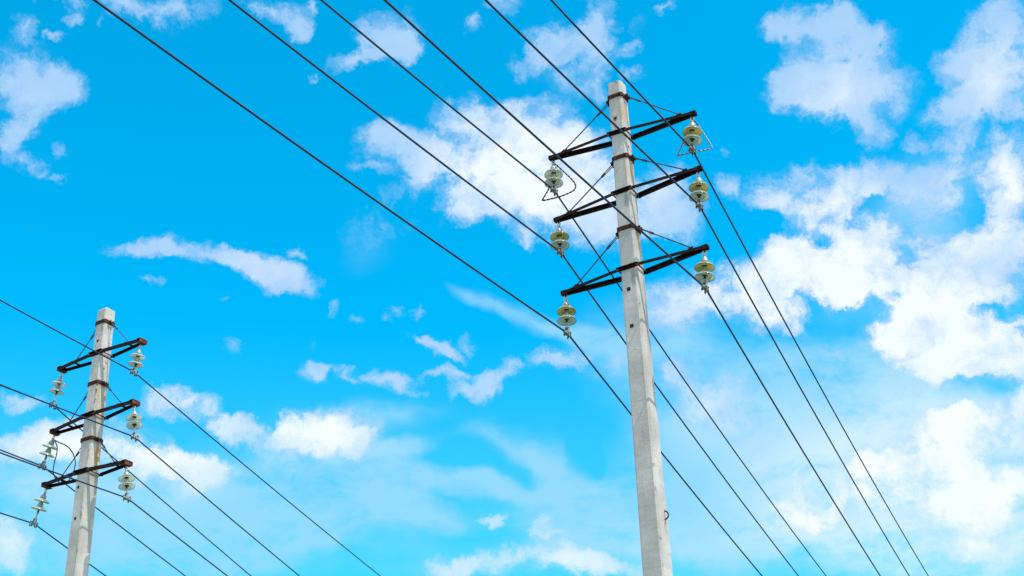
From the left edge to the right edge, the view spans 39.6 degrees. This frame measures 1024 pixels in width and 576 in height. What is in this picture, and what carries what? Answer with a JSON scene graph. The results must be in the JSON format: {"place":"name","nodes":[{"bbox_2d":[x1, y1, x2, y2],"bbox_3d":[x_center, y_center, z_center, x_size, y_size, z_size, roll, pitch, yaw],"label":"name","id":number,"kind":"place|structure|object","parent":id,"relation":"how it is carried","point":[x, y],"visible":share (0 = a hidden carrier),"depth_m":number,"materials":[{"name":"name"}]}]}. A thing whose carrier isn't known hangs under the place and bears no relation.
{"place":"outdoors","nodes":[
{"label":"outdoors","id":0,"kind":"place"},
{"bbox_2d":[41,307,147,575],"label":"concrete pole","id":1,"kind":"object","parent":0,"point":[81,532],"visible":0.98,"depth_m":22.91,"materials":[{"name":"concrete"}]},
{"bbox_2d":[29,488,49,527],"bbox_3d":[-7.650,3.553,23.038,0.257,0.665,0.257,5,-20,32],"label":"insulator string","id":2,"kind":"object","parent":1,"relation":"hanging from","point":[41,500],"visible":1,"depth_m":22.99,"materials":[{"name":"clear glass"}]},
{"bbox_2d":[0,512,105,575],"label":"power line","id":3,"kind":"object","parent":2,"relation":"hanging from","point":[49,535],"visible":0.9,"depth_m":23.26,"materials":[{"name":"black metal"}]},
{"bbox_2d":[38,434,75,481],"bbox_3d":[-7.504,2.813,23.427,0.585,0.833,0.282,0,-28,-4],"label":"insulator string","id":4,"kind":"object","parent":1,"relation":"hanging from","point":[46,453],"visible":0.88,"depth_m":23.45,"materials":[{"name":"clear glass"}]},
{"bbox_2d":[0,449,185,575],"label":"power line","id":5,"kind":"object","parent":4,"relation":"hanging from","point":[99,510],"visible":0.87,"depth_m":25.18,"materials":[{"name":"black metal"}]},
{"bbox_2d":[49,372,65,409],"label":"insulator string","id":6,"kind":"object","parent":1,"relation":"hanging from","point":[58,384],"visible":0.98,"depth_m":23.96,"materials":[{"name":"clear glass"}]},
{"bbox_2d":[2,386,250,575],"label":"power line","id":7,"kind":"object","parent":6,"relation":"hanging from","point":[158,497],"visible":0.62,"depth_m":27.04,"materials":[{"name":"black metal"}]},
{"bbox_2d":[118,465,134,502],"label":"insulator string","id":8,"kind":"object","parent":1,"relation":"hanging from","point":[126,478],"visible":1,"depth_m":22.10,"materials":[{"name":"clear glass"}]},
{"bbox_2d":[0,452,227,575],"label":"power line","id":9,"kind":"object","parent":8,"relation":"hanging from","point":[115,494],"visible":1,"depth_m":21.77,"materials":[{"name":"black metal"}]},
{"bbox_2d":[126,405,142,441],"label":"insulator string","id":10,"kind":"object","parent":1,"relation":"hanging from","point":[133,418],"visible":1,"depth_m":22.57,"materials":[{"name":"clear glass"}]},
{"bbox_2d":[0,384,299,575],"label":"power line","id":11,"kind":"object","parent":10,"relation":"hanging from","point":[156,456],"visible":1,"depth_m":22.96,"materials":[{"name":"black metal"}]},
{"bbox_2d":[128,345,145,376],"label":"insulator string","id":12,"kind":"object","parent":1,"relation":"hanging from","point":[137,357],"visible":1,"depth_m":23.12,"materials":[{"name":"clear glass"}]},
{"bbox_2d":[0,299,379,575],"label":"power line","id":13,"kind":"object","parent":12,"relation":"hanging from","point":[187,417],"visible":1,"depth_m":24.46,"materials":[{"name":"black metal"}]},
{"bbox_2d":[0,0,1023,575],"label":"sky","id":14,"kind":"structure","parent":0,"point":[866,157],"materials":[{"name":"blue"}]},
{"bbox_2d":[548,80,709,575],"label":"concrete pole","id":15,"kind":"object","parent":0,"point":[654,536],"visible":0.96,"depth_m":17.85,"materials":[{"name":"concrete"}]},
{"bbox_2d":[542,160,575,200],"bbox_3d":[0.627,-1.515,19.441,0.485,0.574,0.289,-4,-28,4],"label":"insulator string","id":16,"kind":"object","parent":15,"relation":"hanging from","point":[553,175],"visible":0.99,"depth_m":19.43,"materials":[{"name":"green glass"}]},
{"bbox_2d":[320,0,825,575],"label":"power line","id":17,"kind":"object","parent":16,"relation":"hanging from","point":[576,224],"visible":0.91,"depth_m":19.10,"materials":[{"name":"black metal"}]},
{"bbox_2d":[550,221,569,257],"bbox_3d":[0.635,-0.660,18.946,0.257,0.548,0.257,-17,-32,24],"label":"insulator string","id":18,"kind":"object","parent":15,"relation":"hanging from","point":[559,237],"visible":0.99,"depth_m":18.91,"materials":[{"name":"green glass"}]},
{"bbox_2d":[228,0,798,575],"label":"power line","id":19,"kind":"object","parent":18,"relation":"hanging from","point":[498,206],"visible":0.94,"depth_m":17.48,"materials":[{"name":"black metal"}]},
{"bbox_2d":[557,295,576,338],"bbox_3d":[0.705,0.357,18.376,0.257,0.624,0.257,-15,-31,25],"label":"insulator string","id":20,"kind":"object","parent":15,"relation":"hanging from","point":[566,311],"visible":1,"depth_m":18.35,"materials":[{"name":"green glass"}]},
{"bbox_2d":[93,0,762,575],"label":"power line","id":21,"kind":"object","parent":20,"relation":"hanging from","point":[399,218],"visible":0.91,"depth_m":15.59,"materials":[{"name":"black metal"}]},
{"bbox_2d":[677,116,711,155],"bbox_3d":[2.358,-1.991,18.486,0.471,0.576,0.282,-4,-28,4],"label":"insulator string","id":22,"kind":"object","parent":15,"relation":"hanging from","point":[692,132],"visible":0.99,"depth_m":18.47,"materials":[{"name":"green glass"}]},
{"bbox_2d":[550,0,928,575],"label":"power line","id":23,"kind":"object","parent":22,"relation":"hanging from","point":[616,69],"visible":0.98,"depth_m":19.93,"materials":[{"name":"black metal"}]},
{"bbox_2d":[689,171,708,211],"bbox_3d":[2.374,-1.244,18.069,0.257,0.574,0.257,-12,-29,27],"label":"insulator string","id":24,"kind":"object","parent":15,"relation":"hanging from","point":[699,189],"visible":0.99,"depth_m":18.03,"materials":[{"name":"green glass"}]},
{"bbox_2d":[484,0,909,575],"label":"power line","id":25,"kind":"object","parent":24,"relation":"hanging from","point":[583,94],"visible":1,"depth_m":17.84,"materials":[{"name":"black metal"}]},
{"bbox_2d":[694,250,714,293],"bbox_3d":[2.376,-0.214,17.539,0.257,0.587,0.257,-12,-29,27],"label":"insulator string","id":26,"kind":"object","parent":15,"relation":"hanging from","point":[704,268],"visible":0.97,"depth_m":17.50,"materials":[{"name":"green glass"}]},
{"bbox_2d":[383,0,880,575],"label":"power line","id":27,"kind":"object","parent":26,"relation":"hanging from","point":[633,224],"visible":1,"depth_m":16.01,"materials":[{"name":"black metal"}]}
]}

